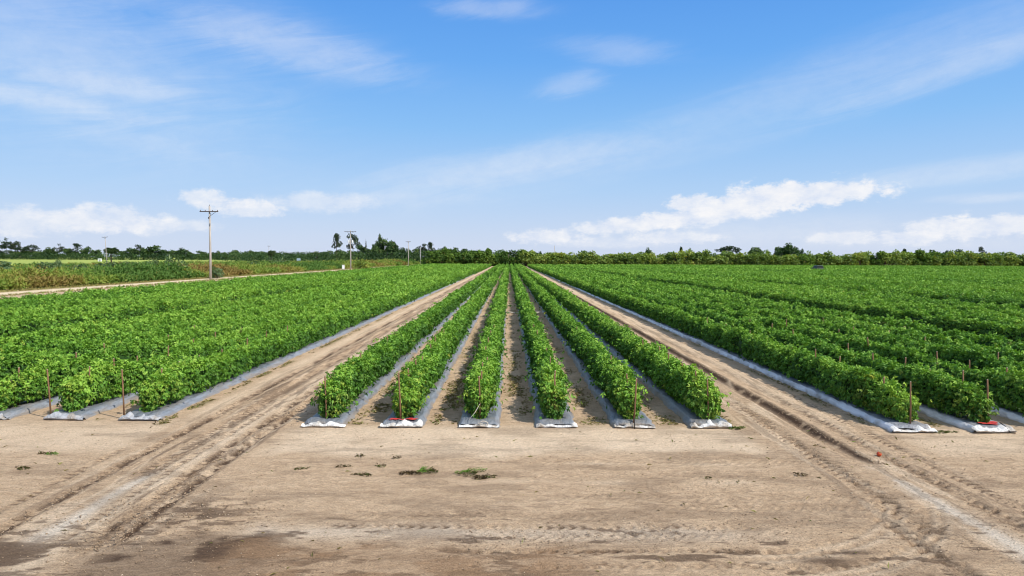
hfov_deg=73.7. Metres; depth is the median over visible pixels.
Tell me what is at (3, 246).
pine tree
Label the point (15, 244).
pine tree
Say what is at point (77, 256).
undergrowth
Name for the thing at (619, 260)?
hedge tree
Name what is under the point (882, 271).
tomato row
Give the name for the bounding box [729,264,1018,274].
tomato row
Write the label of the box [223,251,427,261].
undergrowth
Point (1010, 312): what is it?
tomato row
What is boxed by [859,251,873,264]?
hedge tree
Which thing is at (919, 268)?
tomato row
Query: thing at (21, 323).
tomato row
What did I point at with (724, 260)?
hedge tree
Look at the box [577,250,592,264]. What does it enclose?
hedge tree
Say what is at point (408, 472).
weed tuft
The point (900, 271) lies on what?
tomato row
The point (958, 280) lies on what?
tomato row
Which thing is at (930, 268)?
tomato row
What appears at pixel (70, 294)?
tomato row
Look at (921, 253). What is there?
hedge tree
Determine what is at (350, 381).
tomato row
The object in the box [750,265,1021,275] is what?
tomato row
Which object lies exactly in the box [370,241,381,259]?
oak tree
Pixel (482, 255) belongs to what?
hedge tree
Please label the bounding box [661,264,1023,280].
tomato row
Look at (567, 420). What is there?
mulch bed
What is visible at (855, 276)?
tomato row
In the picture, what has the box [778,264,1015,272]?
tomato row
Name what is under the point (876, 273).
tomato row
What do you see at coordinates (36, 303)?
tomato row
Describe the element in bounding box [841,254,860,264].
hedge tree
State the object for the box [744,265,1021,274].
tomato row
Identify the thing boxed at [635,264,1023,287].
tomato row
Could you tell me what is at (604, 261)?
hedge tree
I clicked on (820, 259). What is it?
hedge tree
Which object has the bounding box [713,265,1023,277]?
tomato row
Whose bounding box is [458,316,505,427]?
mulch bed
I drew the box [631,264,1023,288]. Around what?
tomato row
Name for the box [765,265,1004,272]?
tomato row
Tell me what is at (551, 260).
hedge tree
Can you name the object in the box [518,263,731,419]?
tomato row
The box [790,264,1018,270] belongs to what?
tomato row
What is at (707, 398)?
wooden stake
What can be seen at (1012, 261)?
hedge tree
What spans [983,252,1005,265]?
hedge tree
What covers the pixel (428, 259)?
hedge tree
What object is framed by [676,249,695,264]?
hedge tree
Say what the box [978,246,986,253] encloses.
pine tree
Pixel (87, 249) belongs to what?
oak tree
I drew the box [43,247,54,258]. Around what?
oak tree
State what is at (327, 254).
oak tree
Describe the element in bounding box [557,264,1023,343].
tomato row
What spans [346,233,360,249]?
pine tree
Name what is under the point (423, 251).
oak tree
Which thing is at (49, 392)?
wooden stake
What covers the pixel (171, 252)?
oak tree
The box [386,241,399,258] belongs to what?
oak tree
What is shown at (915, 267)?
tomato row
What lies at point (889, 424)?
mulch bed
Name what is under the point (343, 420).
mulch bed
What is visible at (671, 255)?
hedge tree
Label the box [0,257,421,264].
pasture
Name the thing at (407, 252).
oak tree
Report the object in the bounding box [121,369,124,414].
wooden stake
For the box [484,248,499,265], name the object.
hedge tree
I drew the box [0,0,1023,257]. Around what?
sky
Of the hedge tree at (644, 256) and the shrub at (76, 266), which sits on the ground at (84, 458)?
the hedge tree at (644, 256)
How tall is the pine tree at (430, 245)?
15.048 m
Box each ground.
[0,266,1023,575]
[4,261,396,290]
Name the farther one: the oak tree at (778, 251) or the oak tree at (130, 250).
the oak tree at (130, 250)
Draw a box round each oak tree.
[1,250,17,258]
[13,250,37,258]
[32,251,43,258]
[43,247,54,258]
[47,251,62,258]
[61,248,73,258]
[79,246,94,257]
[92,249,101,258]
[115,251,129,258]
[126,248,135,258]
[134,247,147,259]
[141,245,164,259]
[157,249,168,258]
[168,250,177,258]
[174,248,189,258]
[309,251,325,259]
[322,250,333,259]
[332,249,345,260]
[341,250,356,259]
[352,244,365,259]
[364,248,372,259]
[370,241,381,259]
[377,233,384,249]
[377,239,394,258]
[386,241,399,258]
[394,247,405,258]
[403,248,414,258]
[409,247,419,260]
[419,250,433,258]
[747,247,762,254]
[773,245,790,255]
[780,243,801,255]
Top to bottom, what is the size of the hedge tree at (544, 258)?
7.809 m
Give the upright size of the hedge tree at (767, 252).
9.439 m
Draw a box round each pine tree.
[0,238,13,252]
[7,241,20,250]
[51,245,65,251]
[69,243,82,251]
[134,244,141,257]
[331,233,342,257]
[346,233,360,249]
[418,243,426,251]
[425,242,435,251]
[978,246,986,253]
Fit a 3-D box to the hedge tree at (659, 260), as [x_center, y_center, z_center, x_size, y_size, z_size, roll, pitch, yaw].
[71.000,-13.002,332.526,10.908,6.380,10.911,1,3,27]
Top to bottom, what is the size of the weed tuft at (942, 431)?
0.075 m
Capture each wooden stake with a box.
[46,369,51,413]
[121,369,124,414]
[324,376,326,418]
[398,372,401,418]
[478,376,480,417]
[554,374,555,424]
[633,378,636,422]
[707,379,708,418]
[909,381,910,429]
[987,379,988,420]
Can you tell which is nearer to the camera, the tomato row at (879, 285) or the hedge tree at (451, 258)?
the tomato row at (879, 285)
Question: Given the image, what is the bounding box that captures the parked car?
[811,265,823,268]
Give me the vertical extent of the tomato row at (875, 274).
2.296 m
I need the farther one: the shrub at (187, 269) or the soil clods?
the shrub at (187, 269)
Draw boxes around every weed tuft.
[15,465,29,469]
[38,451,58,454]
[351,472,371,476]
[398,470,422,474]
[416,465,437,473]
[456,467,486,476]
[472,473,497,479]
[729,426,745,429]
[934,430,956,433]
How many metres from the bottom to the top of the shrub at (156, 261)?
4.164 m
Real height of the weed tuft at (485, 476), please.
0.078 m
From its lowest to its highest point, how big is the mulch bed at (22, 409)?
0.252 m
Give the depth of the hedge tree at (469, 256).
329.11 m
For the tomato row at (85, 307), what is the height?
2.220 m
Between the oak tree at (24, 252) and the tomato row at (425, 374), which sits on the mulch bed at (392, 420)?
the tomato row at (425, 374)
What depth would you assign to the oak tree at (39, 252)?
841.34 m
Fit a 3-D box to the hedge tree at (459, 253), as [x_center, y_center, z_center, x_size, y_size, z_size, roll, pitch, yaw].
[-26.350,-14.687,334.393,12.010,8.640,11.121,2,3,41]
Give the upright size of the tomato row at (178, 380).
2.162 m
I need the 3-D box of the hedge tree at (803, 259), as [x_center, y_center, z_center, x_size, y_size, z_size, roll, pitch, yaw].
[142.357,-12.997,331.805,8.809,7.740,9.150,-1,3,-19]
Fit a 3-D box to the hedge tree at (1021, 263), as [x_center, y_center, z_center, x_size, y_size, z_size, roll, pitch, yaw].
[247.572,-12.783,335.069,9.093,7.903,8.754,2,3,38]
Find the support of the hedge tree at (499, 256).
on the ground at (84, 458)
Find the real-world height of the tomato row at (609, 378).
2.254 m
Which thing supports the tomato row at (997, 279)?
on the ground at (84, 458)
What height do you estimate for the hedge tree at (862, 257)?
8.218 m
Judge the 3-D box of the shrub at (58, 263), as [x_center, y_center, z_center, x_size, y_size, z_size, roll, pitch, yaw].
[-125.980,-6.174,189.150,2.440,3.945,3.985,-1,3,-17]
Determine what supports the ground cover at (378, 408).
on the ground at (84, 458)
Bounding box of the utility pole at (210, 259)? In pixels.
[200,204,217,279]
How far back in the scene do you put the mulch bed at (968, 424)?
16.03 m
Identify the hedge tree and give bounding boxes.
[420,250,441,263]
[431,250,446,263]
[441,247,460,263]
[448,249,467,263]
[458,251,474,263]
[466,250,486,263]
[473,251,489,263]
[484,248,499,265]
[492,249,511,265]
[498,250,517,265]
[508,249,523,264]
[516,249,535,265]
[524,250,543,264]
[535,252,552,263]
[540,252,561,264]
[556,252,577,263]
[566,250,586,264]
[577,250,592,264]
[587,250,601,263]
[596,255,611,263]
[600,254,617,264]
[610,252,624,263]
[617,252,635,263]
[627,254,642,264]
[635,251,649,264]
[643,252,655,264]
[648,255,667,264]
[657,253,672,264]
[664,251,686,264]
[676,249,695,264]
[685,249,700,264]
[693,250,713,264]
[699,249,721,264]
[712,253,728,264]
[719,251,734,264]
[728,253,743,264]
[734,252,751,264]
[745,252,764,264]
[755,252,772,264]
[761,249,776,258]
[770,255,790,264]
[775,254,800,264]
[798,254,815,264]
[805,251,818,264]
[813,252,830,264]
[817,250,843,264]
[834,255,847,264]
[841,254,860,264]
[853,252,869,265]
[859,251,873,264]
[870,250,884,264]
[876,251,897,264]
[883,249,903,265]
[895,253,912,265]
[901,251,922,265]
[911,249,928,263]
[913,249,936,265]
[928,250,943,265]
[932,251,950,265]
[937,250,960,265]
[950,255,968,265]
[956,250,977,265]
[966,253,983,265]
[974,252,998,265]
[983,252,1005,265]
[992,251,1007,263]
[1003,252,1023,265]
[1011,254,1023,265]
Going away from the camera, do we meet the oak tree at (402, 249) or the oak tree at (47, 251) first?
the oak tree at (402, 249)
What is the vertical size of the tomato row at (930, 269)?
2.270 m
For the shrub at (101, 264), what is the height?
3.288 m
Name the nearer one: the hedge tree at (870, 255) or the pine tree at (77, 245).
the hedge tree at (870, 255)
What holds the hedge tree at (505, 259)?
on the ground at (84, 458)
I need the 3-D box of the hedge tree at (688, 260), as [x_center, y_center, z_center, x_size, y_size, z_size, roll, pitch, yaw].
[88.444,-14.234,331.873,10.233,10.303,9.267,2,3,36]
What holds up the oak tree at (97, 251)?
on the pasture
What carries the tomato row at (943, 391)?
on the mulch bed at (968, 424)
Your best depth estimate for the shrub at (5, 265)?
148.58 m
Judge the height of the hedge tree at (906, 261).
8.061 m
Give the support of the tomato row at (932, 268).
on the ground at (84, 458)
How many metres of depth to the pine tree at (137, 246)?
845.02 m
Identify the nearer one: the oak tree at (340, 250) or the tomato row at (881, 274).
the tomato row at (881, 274)
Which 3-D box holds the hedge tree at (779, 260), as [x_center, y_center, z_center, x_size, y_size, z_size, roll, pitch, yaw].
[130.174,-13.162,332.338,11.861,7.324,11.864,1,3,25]
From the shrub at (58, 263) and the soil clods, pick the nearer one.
the soil clods
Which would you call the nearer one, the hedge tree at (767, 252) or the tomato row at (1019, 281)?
the tomato row at (1019, 281)
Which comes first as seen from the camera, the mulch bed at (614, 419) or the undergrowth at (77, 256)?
the mulch bed at (614, 419)
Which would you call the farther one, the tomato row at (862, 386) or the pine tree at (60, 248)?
the pine tree at (60, 248)
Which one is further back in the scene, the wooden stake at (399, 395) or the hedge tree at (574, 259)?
the hedge tree at (574, 259)
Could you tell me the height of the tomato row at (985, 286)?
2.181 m
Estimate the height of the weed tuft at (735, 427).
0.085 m
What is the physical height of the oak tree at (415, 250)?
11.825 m
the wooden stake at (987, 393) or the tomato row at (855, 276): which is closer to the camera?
the wooden stake at (987, 393)
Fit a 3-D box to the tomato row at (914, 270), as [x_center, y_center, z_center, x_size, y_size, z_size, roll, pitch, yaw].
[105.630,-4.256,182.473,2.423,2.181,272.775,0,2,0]
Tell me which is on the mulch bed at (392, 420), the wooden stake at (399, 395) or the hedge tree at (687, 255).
the wooden stake at (399, 395)
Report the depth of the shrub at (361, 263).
229.75 m
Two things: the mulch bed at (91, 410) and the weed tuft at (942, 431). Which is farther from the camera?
the mulch bed at (91, 410)
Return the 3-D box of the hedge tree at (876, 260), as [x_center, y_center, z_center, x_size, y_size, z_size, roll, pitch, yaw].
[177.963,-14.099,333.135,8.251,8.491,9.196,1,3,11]
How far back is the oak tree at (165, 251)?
843.00 m
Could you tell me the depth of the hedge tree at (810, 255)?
332.62 m
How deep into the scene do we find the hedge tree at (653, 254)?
332.81 m
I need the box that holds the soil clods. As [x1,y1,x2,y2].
[0,306,1023,575]
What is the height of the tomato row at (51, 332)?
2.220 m
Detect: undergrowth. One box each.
[0,253,340,260]
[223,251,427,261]
[430,255,1008,265]
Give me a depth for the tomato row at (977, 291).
79.81 m
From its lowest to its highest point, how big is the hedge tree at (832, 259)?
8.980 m
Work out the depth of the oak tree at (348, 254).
536.04 m
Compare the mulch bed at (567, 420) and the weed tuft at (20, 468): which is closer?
the weed tuft at (20, 468)
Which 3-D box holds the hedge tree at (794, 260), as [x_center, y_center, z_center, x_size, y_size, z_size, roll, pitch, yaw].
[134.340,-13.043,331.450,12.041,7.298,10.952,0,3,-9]
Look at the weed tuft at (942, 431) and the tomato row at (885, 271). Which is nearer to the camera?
the weed tuft at (942, 431)
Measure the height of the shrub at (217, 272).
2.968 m
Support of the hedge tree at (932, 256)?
on the ground at (84, 458)
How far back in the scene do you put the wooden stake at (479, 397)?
16.10 m
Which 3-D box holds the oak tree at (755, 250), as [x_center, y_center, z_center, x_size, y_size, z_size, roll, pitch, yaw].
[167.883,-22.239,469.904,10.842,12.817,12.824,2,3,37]
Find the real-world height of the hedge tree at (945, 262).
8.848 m
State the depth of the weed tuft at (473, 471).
12.55 m
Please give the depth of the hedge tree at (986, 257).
330.30 m
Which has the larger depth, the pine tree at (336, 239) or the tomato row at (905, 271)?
the pine tree at (336, 239)
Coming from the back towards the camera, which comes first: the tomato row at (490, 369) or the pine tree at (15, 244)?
the pine tree at (15, 244)
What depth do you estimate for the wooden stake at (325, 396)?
16.09 m
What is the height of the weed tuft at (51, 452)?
0.099 m
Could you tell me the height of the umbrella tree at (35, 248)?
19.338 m
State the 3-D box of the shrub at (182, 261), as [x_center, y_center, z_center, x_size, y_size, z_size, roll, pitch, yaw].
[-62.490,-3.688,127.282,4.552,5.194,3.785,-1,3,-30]
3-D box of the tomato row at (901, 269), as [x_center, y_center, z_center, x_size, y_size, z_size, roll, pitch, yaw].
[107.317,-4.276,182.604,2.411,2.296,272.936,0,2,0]
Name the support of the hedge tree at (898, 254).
on the ground at (84, 458)
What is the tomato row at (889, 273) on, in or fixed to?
on the ground at (84, 458)
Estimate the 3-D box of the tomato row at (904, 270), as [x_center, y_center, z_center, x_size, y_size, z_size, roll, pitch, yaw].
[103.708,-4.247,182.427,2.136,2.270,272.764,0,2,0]
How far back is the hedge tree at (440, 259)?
329.17 m
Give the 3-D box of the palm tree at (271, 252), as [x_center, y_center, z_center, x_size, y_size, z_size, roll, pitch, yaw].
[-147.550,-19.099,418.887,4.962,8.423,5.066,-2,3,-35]
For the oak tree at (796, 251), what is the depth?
466.88 m
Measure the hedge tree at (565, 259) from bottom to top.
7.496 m
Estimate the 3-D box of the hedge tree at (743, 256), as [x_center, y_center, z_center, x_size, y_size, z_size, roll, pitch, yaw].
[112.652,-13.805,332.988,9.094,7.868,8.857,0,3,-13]
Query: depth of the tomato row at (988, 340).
32.99 m
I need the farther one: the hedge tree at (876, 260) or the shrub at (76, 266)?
the hedge tree at (876, 260)
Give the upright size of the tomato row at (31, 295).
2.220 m
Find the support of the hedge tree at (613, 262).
on the ground at (84, 458)
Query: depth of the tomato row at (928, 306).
51.83 m
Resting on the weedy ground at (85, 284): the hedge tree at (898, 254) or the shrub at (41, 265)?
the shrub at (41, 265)
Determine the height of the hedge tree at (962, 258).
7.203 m
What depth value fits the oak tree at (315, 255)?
556.91 m
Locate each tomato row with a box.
[0,263,433,301]
[0,263,440,306]
[0,263,449,311]
[0,263,452,316]
[0,263,454,324]
[0,263,461,338]
[0,263,472,356]
[0,263,477,382]
[0,263,482,410]
[0,264,466,352]
[1,263,436,301]
[2,263,442,308]
[51,263,485,411]
[128,263,490,412]
[309,264,500,418]
[384,263,504,418]
[456,263,511,418]
[509,264,582,419]
[514,263,651,419]
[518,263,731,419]
[527,264,931,422]
[532,264,998,422]
[537,264,1023,416]
[540,263,1023,374]
[545,264,1023,364]
[550,264,1023,351]
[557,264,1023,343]
[564,264,1023,325]
[568,264,1023,321]
[572,264,1023,317]
[575,264,1023,313]
[578,264,1023,311]
[587,264,1023,308]
[594,264,1023,302]
[596,264,1022,297]
[604,264,1023,298]
[605,264,1023,296]
[609,264,1023,294]
[616,264,1023,291]
[620,264,1023,290]
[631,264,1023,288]
[633,264,1023,287]
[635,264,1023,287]
[637,264,1019,285]
[646,264,1022,285]
[649,264,1023,283]
[657,264,1023,282]
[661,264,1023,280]
[670,264,1016,280]
[671,264,1022,282]
[676,264,1023,279]
[680,264,1021,278]
[684,264,1023,278]
[690,264,1021,276]
[704,264,1023,276]
[706,264,1022,276]
[709,264,1017,275]
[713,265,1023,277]
[718,264,1023,276]
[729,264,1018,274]
[733,264,1023,274]
[742,264,1020,273]
[744,264,1023,272]
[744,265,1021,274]
[748,264,1023,273]
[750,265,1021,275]
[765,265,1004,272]
[771,265,1020,272]
[773,264,1023,271]
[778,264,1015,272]
[787,265,1022,272]
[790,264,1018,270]
[799,265,1022,271]
[807,265,1020,271]
[811,265,1021,270]
[829,265,1022,269]
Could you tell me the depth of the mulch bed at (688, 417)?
18.20 m
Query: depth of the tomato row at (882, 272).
142.17 m
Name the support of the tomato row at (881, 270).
on the ground at (84, 458)
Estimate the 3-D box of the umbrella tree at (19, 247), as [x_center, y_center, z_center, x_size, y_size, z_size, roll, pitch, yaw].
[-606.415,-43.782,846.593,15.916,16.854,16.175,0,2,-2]
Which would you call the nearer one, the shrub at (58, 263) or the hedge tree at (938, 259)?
the shrub at (58, 263)
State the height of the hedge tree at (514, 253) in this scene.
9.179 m
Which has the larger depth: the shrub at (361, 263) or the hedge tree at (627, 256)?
the hedge tree at (627, 256)
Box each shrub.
[0,260,11,268]
[35,262,56,268]
[53,260,61,266]
[64,263,86,268]
[94,261,117,267]
[141,259,158,265]
[164,255,188,268]
[180,268,198,278]
[207,266,223,277]
[353,258,370,268]
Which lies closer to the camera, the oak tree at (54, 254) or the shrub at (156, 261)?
the shrub at (156, 261)
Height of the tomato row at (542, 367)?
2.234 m
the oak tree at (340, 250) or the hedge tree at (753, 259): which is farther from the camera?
the oak tree at (340, 250)
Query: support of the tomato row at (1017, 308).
on the ground at (84, 458)
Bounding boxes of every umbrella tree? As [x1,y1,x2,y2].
[15,246,27,251]
[23,244,41,259]
[714,246,740,252]
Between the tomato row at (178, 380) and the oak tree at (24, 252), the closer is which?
the tomato row at (178, 380)
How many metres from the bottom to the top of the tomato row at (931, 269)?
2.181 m
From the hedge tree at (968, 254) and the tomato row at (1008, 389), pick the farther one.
the hedge tree at (968, 254)
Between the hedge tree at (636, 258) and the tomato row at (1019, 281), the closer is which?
the tomato row at (1019, 281)
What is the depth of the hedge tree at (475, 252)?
331.28 m
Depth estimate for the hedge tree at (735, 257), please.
331.94 m
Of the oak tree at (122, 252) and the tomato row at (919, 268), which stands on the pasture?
the oak tree at (122, 252)
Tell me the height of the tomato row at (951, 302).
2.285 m
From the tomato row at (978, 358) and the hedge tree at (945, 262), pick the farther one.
the hedge tree at (945, 262)
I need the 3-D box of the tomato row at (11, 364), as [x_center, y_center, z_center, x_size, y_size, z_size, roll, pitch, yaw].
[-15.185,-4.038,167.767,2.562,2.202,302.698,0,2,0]
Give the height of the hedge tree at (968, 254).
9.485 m
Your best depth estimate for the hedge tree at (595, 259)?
329.17 m
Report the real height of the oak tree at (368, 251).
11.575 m
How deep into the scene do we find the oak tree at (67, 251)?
844.15 m
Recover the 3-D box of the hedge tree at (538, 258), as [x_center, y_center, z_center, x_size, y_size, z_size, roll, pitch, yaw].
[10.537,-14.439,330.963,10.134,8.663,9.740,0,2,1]
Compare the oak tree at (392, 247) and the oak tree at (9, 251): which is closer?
the oak tree at (392, 247)
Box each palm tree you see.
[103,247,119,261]
[268,250,274,259]
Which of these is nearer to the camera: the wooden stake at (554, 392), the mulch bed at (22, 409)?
the wooden stake at (554, 392)
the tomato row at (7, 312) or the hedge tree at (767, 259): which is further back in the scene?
the hedge tree at (767, 259)
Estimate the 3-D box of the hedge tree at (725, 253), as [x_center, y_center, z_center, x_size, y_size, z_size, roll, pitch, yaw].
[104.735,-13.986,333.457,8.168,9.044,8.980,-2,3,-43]
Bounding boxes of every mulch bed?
[0,392,61,419]
[43,389,138,419]
[118,274,473,420]
[301,286,480,426]
[380,280,497,426]
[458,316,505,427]
[516,305,577,427]
[527,287,655,427]
[540,272,937,431]
[555,299,731,427]
[915,402,1016,432]
[991,400,1023,422]
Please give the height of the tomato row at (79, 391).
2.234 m
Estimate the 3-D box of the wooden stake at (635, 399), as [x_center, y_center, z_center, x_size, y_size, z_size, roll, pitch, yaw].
[2.872,2.730,15.943,0.040,1.262,0.044,2,3,-19]
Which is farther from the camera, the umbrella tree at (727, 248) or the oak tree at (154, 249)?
the oak tree at (154, 249)
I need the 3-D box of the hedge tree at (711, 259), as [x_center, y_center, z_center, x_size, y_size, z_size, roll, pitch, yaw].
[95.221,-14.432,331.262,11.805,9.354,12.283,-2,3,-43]
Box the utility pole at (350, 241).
[344,230,355,268]
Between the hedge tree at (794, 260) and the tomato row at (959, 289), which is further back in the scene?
the hedge tree at (794, 260)
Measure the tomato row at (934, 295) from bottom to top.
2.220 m
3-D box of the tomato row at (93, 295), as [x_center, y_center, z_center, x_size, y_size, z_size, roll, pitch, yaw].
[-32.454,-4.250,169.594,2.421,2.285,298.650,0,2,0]
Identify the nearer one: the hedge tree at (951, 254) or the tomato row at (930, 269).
the tomato row at (930, 269)
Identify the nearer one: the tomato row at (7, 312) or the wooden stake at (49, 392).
the wooden stake at (49, 392)
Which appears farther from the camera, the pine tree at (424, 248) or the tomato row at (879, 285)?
the pine tree at (424, 248)
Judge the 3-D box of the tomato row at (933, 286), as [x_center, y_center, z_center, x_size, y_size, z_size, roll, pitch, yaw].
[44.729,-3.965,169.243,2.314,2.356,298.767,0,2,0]
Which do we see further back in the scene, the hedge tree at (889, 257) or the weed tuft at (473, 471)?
the hedge tree at (889, 257)
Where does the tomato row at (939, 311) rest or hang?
on the ground at (84, 458)
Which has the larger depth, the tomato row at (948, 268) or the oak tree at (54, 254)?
the oak tree at (54, 254)
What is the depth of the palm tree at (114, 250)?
377.37 m
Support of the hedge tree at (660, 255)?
on the ground at (84, 458)
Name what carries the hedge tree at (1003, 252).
on the ground at (84, 458)
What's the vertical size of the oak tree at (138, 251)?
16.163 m
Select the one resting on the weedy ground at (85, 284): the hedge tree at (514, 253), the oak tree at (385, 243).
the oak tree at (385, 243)
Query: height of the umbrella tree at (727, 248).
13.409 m
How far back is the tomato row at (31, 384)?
21.93 m
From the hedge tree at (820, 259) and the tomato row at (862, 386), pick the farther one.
the hedge tree at (820, 259)
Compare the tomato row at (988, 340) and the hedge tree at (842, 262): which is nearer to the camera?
the tomato row at (988, 340)
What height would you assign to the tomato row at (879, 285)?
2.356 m
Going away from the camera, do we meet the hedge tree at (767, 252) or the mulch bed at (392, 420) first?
the mulch bed at (392, 420)
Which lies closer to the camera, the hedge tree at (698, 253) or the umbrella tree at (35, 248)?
the hedge tree at (698, 253)
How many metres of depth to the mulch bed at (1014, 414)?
17.12 m
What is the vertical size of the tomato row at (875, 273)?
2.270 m
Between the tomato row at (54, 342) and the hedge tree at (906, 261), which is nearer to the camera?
the tomato row at (54, 342)
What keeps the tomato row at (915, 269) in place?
on the ground at (84, 458)
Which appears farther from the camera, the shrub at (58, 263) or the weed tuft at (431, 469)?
the shrub at (58, 263)
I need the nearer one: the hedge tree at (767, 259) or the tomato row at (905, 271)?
the tomato row at (905, 271)
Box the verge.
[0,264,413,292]
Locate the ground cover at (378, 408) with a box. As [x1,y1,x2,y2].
[0,298,1001,575]
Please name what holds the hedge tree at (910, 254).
on the ground at (84, 458)
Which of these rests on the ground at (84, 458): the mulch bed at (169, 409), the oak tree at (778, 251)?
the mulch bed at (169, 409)
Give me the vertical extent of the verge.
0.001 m
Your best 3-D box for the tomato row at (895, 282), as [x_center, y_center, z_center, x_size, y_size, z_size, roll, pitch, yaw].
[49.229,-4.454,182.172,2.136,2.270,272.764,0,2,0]
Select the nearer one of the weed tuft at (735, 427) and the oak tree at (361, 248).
the weed tuft at (735, 427)
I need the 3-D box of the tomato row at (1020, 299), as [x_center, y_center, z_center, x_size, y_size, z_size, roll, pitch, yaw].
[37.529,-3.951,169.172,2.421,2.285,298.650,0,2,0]
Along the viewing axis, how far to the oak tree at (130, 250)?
842.38 m
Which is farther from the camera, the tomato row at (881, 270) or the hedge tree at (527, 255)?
the hedge tree at (527, 255)
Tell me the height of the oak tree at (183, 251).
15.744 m
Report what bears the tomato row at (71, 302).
on the ground at (84, 458)
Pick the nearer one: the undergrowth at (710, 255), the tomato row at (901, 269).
the tomato row at (901, 269)
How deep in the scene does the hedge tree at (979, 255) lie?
331.25 m
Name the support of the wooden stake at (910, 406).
on the mulch bed at (889, 424)
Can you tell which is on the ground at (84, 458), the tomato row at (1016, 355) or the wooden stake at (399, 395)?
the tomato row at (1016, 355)
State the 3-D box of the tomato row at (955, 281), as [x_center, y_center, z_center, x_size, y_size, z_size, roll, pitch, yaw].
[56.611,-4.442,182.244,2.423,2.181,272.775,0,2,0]
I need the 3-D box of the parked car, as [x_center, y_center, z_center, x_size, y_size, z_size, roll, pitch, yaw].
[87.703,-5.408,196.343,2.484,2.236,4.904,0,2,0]

